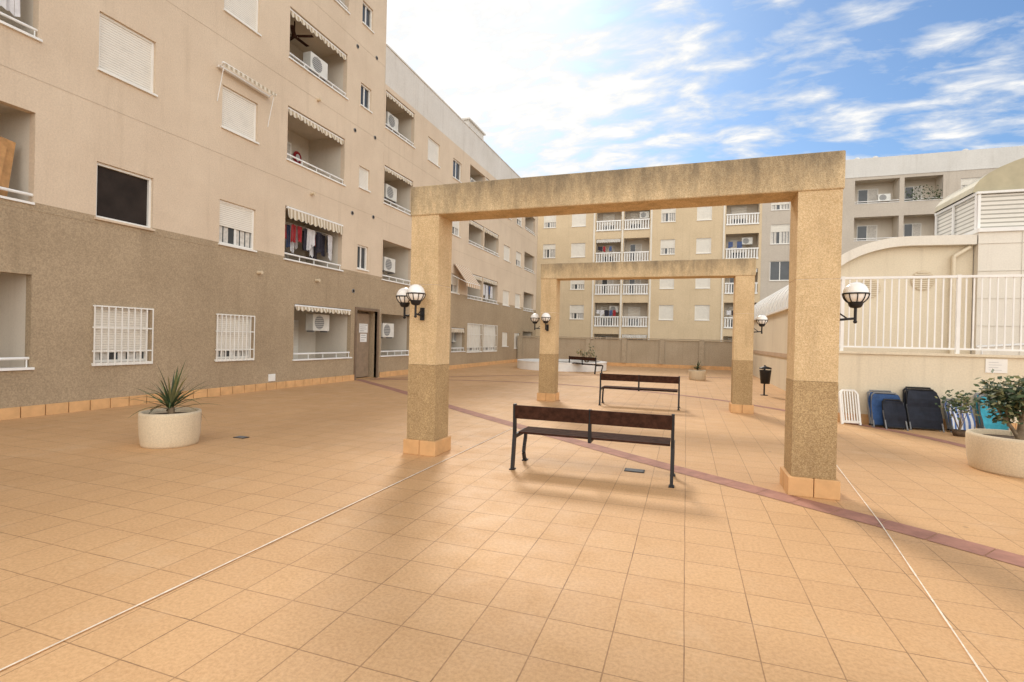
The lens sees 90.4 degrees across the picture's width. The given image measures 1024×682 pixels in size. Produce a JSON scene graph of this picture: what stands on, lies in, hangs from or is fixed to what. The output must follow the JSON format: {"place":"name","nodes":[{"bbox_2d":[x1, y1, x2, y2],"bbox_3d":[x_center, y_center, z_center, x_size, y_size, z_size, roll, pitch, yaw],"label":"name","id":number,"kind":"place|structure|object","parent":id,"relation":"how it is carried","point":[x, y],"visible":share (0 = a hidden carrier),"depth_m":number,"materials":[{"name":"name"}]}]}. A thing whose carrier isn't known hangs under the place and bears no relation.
{"place":"outdoors","nodes":[
{"label":"outdoors","id":0,"kind":"place"},
{"bbox_2d":[0,0,386,419],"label":"apartment building","id":1,"kind":"structure","parent":0,"point":[155,196],"depth_m":11.84,"materials":[{"name":"brown paint"}]},
{"bbox_2d":[0,0,19,16],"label":"laundry line","id":2,"kind":"object","parent":1,"relation":"hanging from","point":[7,5],"visible":1,"depth_m":8.89,"materials":[{"name":"white fabric"}]},
{"bbox_2d":[91,305,153,365],"bbox_3d":[-8.149,-0.110,10.627,0.210,1.210,1.200,1,0,19],"label":"window","id":3,"kind":"structure","parent":1,"relation":"in","point":[120,337],"depth_m":10.61,"materials":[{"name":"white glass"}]},
{"bbox_2d":[94,162,154,230],"bbox_3d":[-8.082,-2.986,10.619,0.170,1.155,1.190,1,0,19],"label":"window","id":4,"kind":"structure","parent":1,"relation":"in","point":[123,197],"depth_m":10.65,"materials":[{"name":"black glass"}]},
{"bbox_2d":[97,13,157,96],"bbox_3d":[-8.014,-5.940,10.605,0.170,1.185,1.190,1,0,19],"label":"window","id":5,"kind":"structure","parent":1,"relation":"in","point":[125,55],"depth_m":10.60,"materials":[{"name":"white plastic"}]},
{"bbox_2d":[215,313,254,361],"bbox_3d":[-7.250,-0.086,13.252,0.210,1.200,1.190,1,0,19],"label":"window","id":6,"kind":"structure","parent":1,"relation":"in","point":[233,332],"depth_m":13.26,"materials":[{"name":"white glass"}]},
{"bbox_2d":[218,200,256,251],"bbox_3d":[-7.172,-2.983,13.272,0.170,1.145,1.180,1,0,19],"label":"window","id":7,"kind":"structure","parent":1,"relation":"in","point":[236,223],"depth_m":13.30,"materials":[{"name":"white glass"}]},
{"bbox_2d":[221,86,258,144],"bbox_3d":[-7.104,-5.877,13.264,0.170,1.095,1.170,1,0,19],"label":"window","id":8,"kind":"structure","parent":1,"relation":"in","point":[238,112],"depth_m":13.28,"materials":[{"name":"white plastic"}]},
{"bbox_2d":[223,0,261,36],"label":"window","id":9,"kind":"structure","parent":1,"relation":"in","point":[245,12],"depth_m":13.39,"materials":[{"name":"white plastic"}]},
{"bbox_2d":[217,61,276,126],"bbox_3d":[-6.906,-6.384,13.277,0.276,0.932,1.701,1,0,19],"label":"awning","id":10,"kind":"object","parent":1,"relation":"attached to","point":[225,64],"depth_m":13.13,"materials":[{"name":"white paint"}]},
{"bbox_2d":[268,374,274,380],"bbox_3d":[-6.815,1.039,14.437,0.036,0.200,0.240,1,0,19],"label":"meter cover","id":11,"kind":"object","parent":1,"relation":"attached to","point":[271,377],"visible":1,"depth_m":14.40,"materials":[{"name":"white paint"}]},
{"bbox_2d":[285,222,333,260],"bbox_3d":[-6.559,-3.088,16.180,0.399,0.922,2.539,1,0,19],"label":"laundry line","id":12,"kind":"object","parent":1,"relation":"hanging from","point":[312,241],"visible":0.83,"depth_m":16.12,"materials":[{"name":"multicoloured fabric"}]},
{"bbox_2d":[357,245,368,271],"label":"window","id":13,"kind":"structure","parent":1,"relation":"in","point":[362,251],"depth_m":18.48,"materials":[{"name":"white glass"}]},
{"bbox_2d":[359,324,367,341],"bbox_3d":[-5.548,-0.303,18.986,0.015,0.680,0.520,1,0,19],"label":"notice sign","id":14,"kind":"object","parent":1,"relation":"attached to","point":[363,328],"visible":1,"depth_m":18.99,"materials":[{"name":"white paper"}]},
{"bbox_2d":[358,166,370,192],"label":"window","id":15,"kind":"structure","parent":1,"relation":"in","point":[363,173],"depth_m":18.42,"materials":[{"name":"white plastic"}]},
{"bbox_2d":[360,84,372,113],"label":"window","id":16,"kind":"structure","parent":1,"relation":"in","point":[365,92],"depth_m":18.48,"materials":[{"name":"white glass"}]},
{"bbox_2d":[362,2,373,33],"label":"window","id":17,"kind":"structure","parent":1,"relation":"in","point":[367,12],"depth_m":18.44,"materials":[{"name":"white glass"}]},
{"bbox_2d":[462,117,485,138],"bbox_3d":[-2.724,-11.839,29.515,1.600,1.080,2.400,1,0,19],"label":"roof stair house","id":18,"kind":"structure","parent":0,"point":[470,122],"depth_m":28.99,"materials":[{"name":"white paint"}]},
{"bbox_2d":[0,362,1023,681],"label":"paving","id":19,"kind":"structure","parent":0,"point":[548,560],"depth_m":3.85,"materials":[{"name":"tile"}]},
{"bbox_2d":[124,360,222,448],"bbox_3d":[-4.798,0.851,7.241,1.258,1.214,1.315,1,0,-27],"label":"potted plant","id":20,"kind":"object","parent":19,"relation":"on","point":[170,425],"visible":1,"depth_m":6.99,"materials":[{"name":"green plant"}]},
{"bbox_2d":[233,436,248,438],"bbox_3d":[-4.124,1.464,7.752,0.200,0.012,0.120,1,0,19],"label":"drain cover","id":21,"kind":"object","parent":19,"relation":"on","point":[242,437],"visible":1,"depth_m":7.72,"materials":[{"name":"black metal"}]},
{"bbox_2d":[0,428,511,670],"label":"painted line","id":22,"kind":"object","parent":19,"relation":"on","point":[215,568],"visible":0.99,"depth_m":3.31,"materials":[{"name":"white paint"}]},
{"bbox_2d":[375,375,718,378],"bbox_3d":[2.719,1.557,22.195,16.923,0.001,2.129,1,0,-17],"label":"red tile border","id":23,"kind":"object","parent":19,"relation":"on","point":[522,375],"visible":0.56,"depth_m":21.96,"materials":[{"name":"red tile"}]},
{"bbox_2d":[517,343,606,371],"bbox_3d":[2.750,0.806,28.125,4.940,1.459,4.940,1,0,19],"label":"round planter","id":24,"kind":"object","parent":19,"relation":"on","point":[564,365],"visible":0.73,"depth_m":26.41,"materials":[{"name":"white paint"}]},
{"bbox_2d":[569,356,602,373],"bbox_3d":[3.618,1.179,25.141,0.610,0.821,1.920,1,0,-36],"label":"park bench","id":25,"kind":"object","parent":19,"relation":"on","point":[583,358],"visible":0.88,"depth_m":24.75,"materials":[{"name":"brown wood"}]},
{"bbox_2d":[509,403,674,487],"bbox_3d":[0.978,1.204,6.178,1.920,0.821,0.610,1,0,19],"label":"park bench","id":26,"kind":"object","parent":19,"relation":"on","point":[589,417],"visible":1,"depth_m":6.00,"materials":[{"name":"brown wood"}]},
{"bbox_2d":[403,150,845,499],"bbox_3d":[1.075,-0.224,6.325,5.168,3.640,0.488,1,0,19],"label":"pergola frame","id":27,"kind":"object","parent":19,"relation":"on","point":[810,187],"visible":1,"depth_m":5.75,"materials":[{"name":"concrete"}]},
{"bbox_2d":[396,288,409,318],"bbox_3d":[-1.490,-0.521,7.204,0.317,0.468,0.254,1,0,19],"label":"wall lamp","id":28,"kind":"object","parent":27,"relation":"attached to","point":[403,300],"visible":0.73,"depth_m":7.14,"materials":[{"name":"white glass"}]},
{"bbox_2d":[406,284,425,319],"bbox_3d":[-1.256,-0.513,6.725,0.254,0.468,0.317,1,0,19],"label":"wall lamp","id":29,"kind":"object","parent":27,"relation":"attached to","point":[415,294],"visible":1,"depth_m":6.63,"materials":[{"name":"white glass"}]},
{"bbox_2d":[840,282,869,323],"bbox_3d":[3.640,-0.396,5.445,0.317,0.468,0.254,1,0,19],"label":"wall lamp","id":30,"kind":"object","parent":27,"relation":"attached to","point":[855,295],"visible":1,"depth_m":5.37,"materials":[{"name":"white glass"}]},
{"bbox_2d":[517,336,731,369],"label":"garden wall","id":31,"kind":"structure","parent":19,"relation":"on","point":[673,353],"depth_m":32.51,"materials":[{"name":"paint"}]},
{"bbox_2d":[624,468,644,472],"bbox_3d":[1.516,1.599,6.293,0.240,0.012,0.144,1,0,19],"label":"drain cover","id":32,"kind":"object","parent":19,"relation":"on","point":[634,470],"visible":1,"depth_m":6.27,"materials":[{"name":"black metal"}]},
{"bbox_2d":[598,373,679,410],"bbox_3d":[3.148,1.225,12.569,1.920,0.821,0.610,1,0,19],"label":"park bench","id":33,"kind":"object","parent":19,"relation":"on","point":[644,378],"visible":0.99,"depth_m":12.39,"materials":[{"name":"brown wood"}]},
{"bbox_2d":[537,258,755,413],"bbox_3d":[3.210,-0.174,12.707,5.168,3.580,0.488,1,0,19],"label":"pergola frame","id":34,"kind":"object","parent":19,"relation":"on","point":[741,272],"visible":0.98,"depth_m":12.29,"materials":[{"name":"concrete"}]},
{"bbox_2d":[530,314,539,329],"bbox_3d":[0.645,-0.501,13.587,0.317,0.468,0.254,1,0,19],"label":"wall lamp","id":35,"kind":"object","parent":34,"relation":"attached to","point":[535,318],"visible":0.99,"depth_m":13.53,"materials":[{"name":"white glass"}]},
{"bbox_2d":[541,313,550,330],"bbox_3d":[0.879,-0.493,13.107,0.254,0.468,0.317,1,0,19],"label":"wall lamp","id":36,"kind":"object","parent":34,"relation":"attached to","point":[545,317],"visible":1,"depth_m":13.01,"materials":[{"name":"black metal"}]},
{"bbox_2d":[754,315,767,333],"bbox_3d":[5.775,-0.376,11.828,0.317,0.468,0.254,1,0,19],"label":"wall lamp","id":37,"kind":"object","parent":34,"relation":"attached to","point":[761,320],"visible":0.98,"depth_m":11.76,"materials":[{"name":"black metal"}]},
{"bbox_2d":[388,379,965,447],"bbox_3d":[3.029,1.605,13.479,5.959,0.001,18.633,1,0,-41],"label":"red tile border","id":38,"kind":"object","parent":19,"relation":"on","point":[944,441],"visible":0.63,"depth_m":10.42,"materials":[{"name":"red tile"}]},
{"bbox_2d":[357,380,1023,566],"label":"red tile border","id":39,"kind":"object","parent":19,"relation":"on","point":[983,550],"visible":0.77,"depth_m":5.14,"materials":[{"name":"red tile"}]},
{"bbox_2d":[689,360,705,379],"bbox_3d":[8.045,1.254,22.071,0.781,0.860,0.865,1,0,-39],"label":"potted plant","id":40,"kind":"object","parent":19,"relation":"on","point":[697,374],"visible":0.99,"depth_m":21.83,"materials":[{"name":"green plant"}]},
{"bbox_2d":[759,365,771,395],"bbox_3d":[7.905,1.234,15.897,0.360,0.950,0.450,1,0,19],"label":"litter bin","id":41,"kind":"object","parent":19,"relation":"on","point":[765,375],"visible":1,"depth_m":15.74,"materials":[{"name":"black metal"}]},
{"bbox_2d":[838,389,861,424],"bbox_3d":[6.965,1.364,10.499,0.361,0.714,0.286,1,0,16],"label":"plastic sun lounger","id":42,"kind":"object","parent":19,"relation":"on","point":[841,408],"visible":1,"depth_m":10.49,"materials":[{"name":"white plastic"}]},
{"bbox_2d":[753,234,976,390],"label":"pool hall","id":43,"kind":"structure","parent":19,"relation":"on","point":[934,255],"depth_m":13.75,"materials":[{"name":"white paint"}]},
{"bbox_2d":[753,350,786,357],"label":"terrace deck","id":44,"kind":"structure","parent":43,"relation":"attached to","point":[783,355],"depth_m":20.52,"materials":[{"name":"tile"}]},
{"bbox_2d":[975,343,1023,353],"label":"ramp railing","id":45,"kind":"object","parent":44,"relation":"on","point":[993,346],"visible":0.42,"depth_m":10.83,"materials":[{"name":"white metal"}]},
{"bbox_2d":[867,390,893,426],"bbox_3d":[7.491,1.369,10.270,0.540,0.724,0.378,1,0,16],"label":"folded sun lounger","id":46,"kind":"object","parent":19,"relation":"on","point":[869,405],"visible":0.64,"depth_m":10.38,"materials":[{"name":"blue fabric"}]},
{"bbox_2d":[871,392,904,429],"bbox_3d":[7.487,1.385,10.165,0.540,0.694,0.378,1,0,23],"label":"folded sun lounger","id":47,"kind":"object","parent":19,"relation":"on","point":[876,409],"visible":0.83,"depth_m":10.25,"materials":[{"name":"blue fabric"}]},
{"bbox_2d":[882,399,908,430],"bbox_3d":[7.523,1.447,10.005,0.400,0.574,0.377,1,0,21],"label":"folded sun lounger","id":48,"kind":"object","parent":19,"relation":"on","point":[894,413],"visible":1,"depth_m":10.01,"materials":[{"name":"black fabric"}]},
{"bbox_2d":[836,465,987,681],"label":"painted line","id":49,"kind":"object","parent":19,"relation":"on","point":[975,663],"visible":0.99,"depth_m":3.27,"materials":[{"name":"white paint"}]},
{"bbox_2d":[902,386,940,431],"bbox_3d":[8.086,1.334,10.066,0.580,0.823,0.379,1,0,21],"label":"folded sun lounger","id":50,"kind":"object","parent":19,"relation":"on","point":[905,389],"visible":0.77,"depth_m":10.21,"materials":[{"name":"black fabric"}]},
{"bbox_2d":[905,388,944,431],"bbox_3d":[8.070,1.349,9.966,0.580,0.793,0.378,1,0,20],"label":"folded sun lounger","id":51,"kind":"object","parent":19,"relation":"on","point":[923,410],"visible":0.96,"depth_m":9.97,"materials":[{"name":"black fabric"}]},
{"bbox_2d":[838,351,1023,429],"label":"terrace wall","id":52,"kind":"structure","parent":19,"relation":"on","point":[861,373],"depth_m":10.30,"materials":[{"name":"paint"}]},
{"bbox_2d":[839,274,1023,353],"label":"terrace railing","id":53,"kind":"object","parent":52,"relation":"on","point":[956,348],"visible":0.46,"depth_m":10.24,"materials":[{"name":"white metal"}]},
{"bbox_2d":[985,359,1007,372],"bbox_3d":[9.400,0.485,9.873,0.340,0.270,0.016,1,0,19],"label":"wall sign","id":54,"kind":"object","parent":52,"relation":"attached to","point":[999,365],"visible":1,"depth_m":9.87,"materials":[{"name":"grey plastic"}]},
{"bbox_2d":[942,398,959,431],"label":"folded sun lounger","id":55,"kind":"object","parent":19,"relation":"on","point":[946,417],"visible":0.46,"depth_m":9.91,"materials":[{"name":"fabric"}]},
{"bbox_2d":[947,403,975,430],"bbox_3d":[8.623,1.463,9.755,0.400,0.594,0.377,1,0,22],"label":"folded sun lounger","id":56,"kind":"object","parent":19,"relation":"on","point":[969,422],"visible":0.47,"depth_m":9.74,"materials":[{"name":"fabric"}]},
{"bbox_2d":[935,389,987,436],"bbox_3d":[8.210,1.317,9.334,0.837,0.857,0.670,1,0,-31],"label":"shrub","id":57,"kind":"object","parent":19,"relation":"on","point":[958,432],"visible":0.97,"depth_m":9.30,"materials":[{"name":"green plant"}]},
{"bbox_2d":[934,158,1023,355],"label":"plant building","id":58,"kind":"structure","parent":19,"relation":"on","point":[988,209],"depth_m":13.00,"materials":[{"name":"white paint"}]},
{"bbox_2d":[973,393,987,428],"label":"folded sun lounger","id":59,"kind":"object","parent":19,"relation":"on","point":[977,418],"visible":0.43,"depth_m":9.76,"materials":[{"name":"grey metal"}]},
{"bbox_2d":[977,395,1008,429],"bbox_3d":[9.082,1.404,9.598,0.420,0.733,0.378,1,0,19],"label":"folded sun lounger","id":60,"kind":"object","parent":19,"relation":"on","point":[986,422],"visible":0.37,"depth_m":9.61,"materials":[{"name":"teal fabric"}]},
{"bbox_2d":[965,369,1023,478],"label":"potted plant","id":61,"kind":"object","parent":19,"relation":"on","point":[997,451],"visible":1,"depth_m":6.64,"materials":[{"name":"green plant"}]},
{"bbox_2d":[535,203,761,341],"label":"apartment building","id":62,"kind":"structure","parent":0,"point":[698,308],"depth_m":43.49,"materials":[{"name":"beige paint"}]},
{"bbox_2d":[542,244,555,258],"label":"window","id":63,"kind":"structure","parent":62,"relation":"in","point":[548,249],"depth_m":46.52,"materials":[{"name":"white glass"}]},
{"bbox_2d":[543,215,555,228],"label":"window","id":64,"kind":"structure","parent":62,"relation":"in","point":[549,221],"depth_m":46.52,"materials":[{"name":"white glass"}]},
{"bbox_2d":[570,305,583,319],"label":"window","id":65,"kind":"structure","parent":62,"relation":"in","point":[576,311],"depth_m":45.67,"materials":[{"name":"white glass"}]},
{"bbox_2d":[570,243,584,257],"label":"window","id":66,"kind":"structure","parent":62,"relation":"in","point":[577,249],"depth_m":45.64,"materials":[{"name":"white plastic"}]},
{"bbox_2d":[570,280,584,289],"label":"window","id":67,"kind":"structure","parent":62,"relation":"in","point":[575,284],"depth_m":45.66,"materials":[{"name":"white glass"}]},
{"bbox_2d":[572,214,585,226],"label":"window","id":68,"kind":"structure","parent":62,"relation":"in","point":[578,220],"depth_m":45.62,"materials":[{"name":"white plastic"}]},
{"bbox_2d":[659,305,672,319],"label":"window","id":69,"kind":"structure","parent":62,"relation":"in","point":[665,311],"depth_m":43.17,"materials":[{"name":"white plastic"}]},
{"bbox_2d":[660,279,673,288],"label":"window","id":70,"kind":"structure","parent":62,"relation":"in","point":[664,283],"depth_m":43.15,"materials":[{"name":"white plastic"}]},
{"bbox_2d":[660,239,674,254],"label":"window","id":71,"kind":"structure","parent":62,"relation":"in","point":[667,246],"depth_m":43.16,"materials":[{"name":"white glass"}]},
{"bbox_2d":[661,208,675,222],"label":"window","id":72,"kind":"structure","parent":62,"relation":"in","point":[667,215],"depth_m":43.16,"materials":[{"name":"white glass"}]},
{"bbox_2d":[694,305,709,320],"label":"window","id":73,"kind":"structure","parent":62,"relation":"in","point":[701,311],"depth_m":42.24,"materials":[{"name":"white plastic"}]},
{"bbox_2d":[695,278,710,288],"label":"window","id":74,"kind":"structure","parent":62,"relation":"in","point":[700,283],"depth_m":42.22,"materials":[{"name":"white plastic"}]},
{"bbox_2d":[696,238,710,253],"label":"window","id":75,"kind":"structure","parent":62,"relation":"in","point":[703,245],"depth_m":42.23,"materials":[{"name":"white plastic"}]},
{"bbox_2d":[697,206,711,220],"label":"window","id":76,"kind":"structure","parent":62,"relation":"in","point":[703,213],"depth_m":42.21,"materials":[{"name":"white plastic"}]},
{"bbox_2d":[386,0,1023,177],"label":"sky","id":77,"kind":"structure","parent":0,"point":[553,87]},
{"bbox_2d":[760,146,1023,300],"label":"apartment building","id":78,"kind":"structure","parent":0,"point":[893,196],"depth_m":38.39,"materials":[{"name":"grey paint"}]},
{"bbox_2d":[769,261,788,280],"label":"window","id":79,"kind":"structure","parent":78,"relation":"in","point":[779,270],"depth_m":40.40,"materials":[{"name":"clear glass"}]},
{"bbox_2d":[770,224,789,244],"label":"window","id":80,"kind":"structure","parent":78,"relation":"in","point":[780,233],"depth_m":40.39,"materials":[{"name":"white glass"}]},
{"bbox_2d":[771,202,789,210],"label":"window","id":81,"kind":"structure","parent":78,"relation":"in","point":[780,205],"depth_m":40.39,"materials":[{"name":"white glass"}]},
{"bbox_2d":[961,177,980,187],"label":"window","id":82,"kind":"structure","parent":78,"relation":"in","point":[965,181],"depth_m":36.50,"materials":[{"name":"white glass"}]},
{"label":"ground","id":83,"kind":"structure","parent":0,"visible":0},
{"bbox_2d":[379,44,537,376],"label":"apartment building","id":84,"kind":"structure","parent":83,"relation":"on","point":[432,136],"depth_m":25.59,"materials":[{"name":"brown paint"}]},
{"bbox_2d":[427,137,440,167],"bbox_3d":[-3.604,-8.628,23.278,0.170,1.065,1.190,1,0,19],"label":"window","id":85,"kind":"structure","parent":84,"relation":"in","point":[433,148],"depth_m":23.33,"materials":[{"name":"white plastic"}]},
{"bbox_2d":[451,273,459,294],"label":"window","id":86,"kind":"structure","parent":84,"relation":"in","point":[454,280],"depth_m":25.81,"materials":[{"name":"white glass"}]},
{"bbox_2d":[452,221,460,237],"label":"window","id":87,"kind":"structure","parent":84,"relation":"in","point":[455,224],"depth_m":25.85,"materials":[{"name":"white glass"}]},
{"bbox_2d":[453,159,461,182],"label":"window","id":88,"kind":"structure","parent":84,"relation":"in","point":[456,166],"depth_m":25.81,"materials":[{"name":"white glass"}]},
{"bbox_2d":[453,263,480,289],"bbox_3d":[-2.301,-3.297,26.171,0.776,1.150,1.830,1,0,19],"label":"striped awning","id":89,"kind":"object","parent":84,"relation":"attached to","point":[469,277],"visible":1,"depth_m":26.05,"materials":[{"name":"beige fabric"}]},
{"bbox_2d":[466,323,482,352],"bbox_3d":[-2.119,-0.161,28.212,0.210,1.590,2.080,1,0,19],"label":"window","id":90,"kind":"structure","parent":84,"relation":"in","point":[473,330],"depth_m":28.23,"materials":[{"name":"white glass"}]},
{"bbox_2d":[483,284,492,298],"bbox_3d":[-1.607,-2.883,30.477,0.356,0.897,2.100,1,0,19],"label":"laundry line","id":91,"kind":"object","parent":84,"relation":"hanging from","point":[485,294],"visible":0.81,"depth_m":30.41,"materials":[{"name":"white fabric"}]},
{"bbox_2d":[483,325,497,351],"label":"window","id":92,"kind":"structure","parent":84,"relation":"in","point":[489,342],"depth_m":30.51,"materials":[{"name":"white glass"}]},
{"bbox_2d":[502,332,507,346],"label":"window","id":93,"kind":"structure","parent":84,"relation":"in","point":[504,334],"depth_m":33.09,"materials":[{"name":"white plastic"}]},
{"bbox_2d":[503,290,509,306],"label":"window","id":94,"kind":"structure","parent":84,"relation":"in","point":[505,293],"depth_m":33.10,"materials":[{"name":"white plastic"}]},
{"bbox_2d":[504,245,510,262],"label":"window","id":95,"kind":"structure","parent":84,"relation":"in","point":[506,249],"depth_m":33.09,"materials":[{"name":"white plastic"}]},
{"bbox_2d":[514,333,518,348],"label":"window","id":96,"kind":"structure","parent":84,"relation":"in","point":[515,334],"depth_m":35.23,"materials":[{"name":"white plastic"}]},
{"bbox_2d":[515,294,520,308],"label":"window","id":97,"kind":"structure","parent":84,"relation":"in","point":[517,297],"depth_m":35.44,"materials":[{"name":"white plastic"}]},
{"bbox_2d":[516,251,521,267],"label":"window","id":98,"kind":"structure","parent":84,"relation":"in","point":[518,256],"depth_m":35.43,"materials":[{"name":"white glass"}]},
{"bbox_2d":[517,217,522,227],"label":"window","id":99,"kind":"structure","parent":84,"relation":"in","point":[519,220],"depth_m":35.58,"materials":[{"name":"white glass"}]}
]}

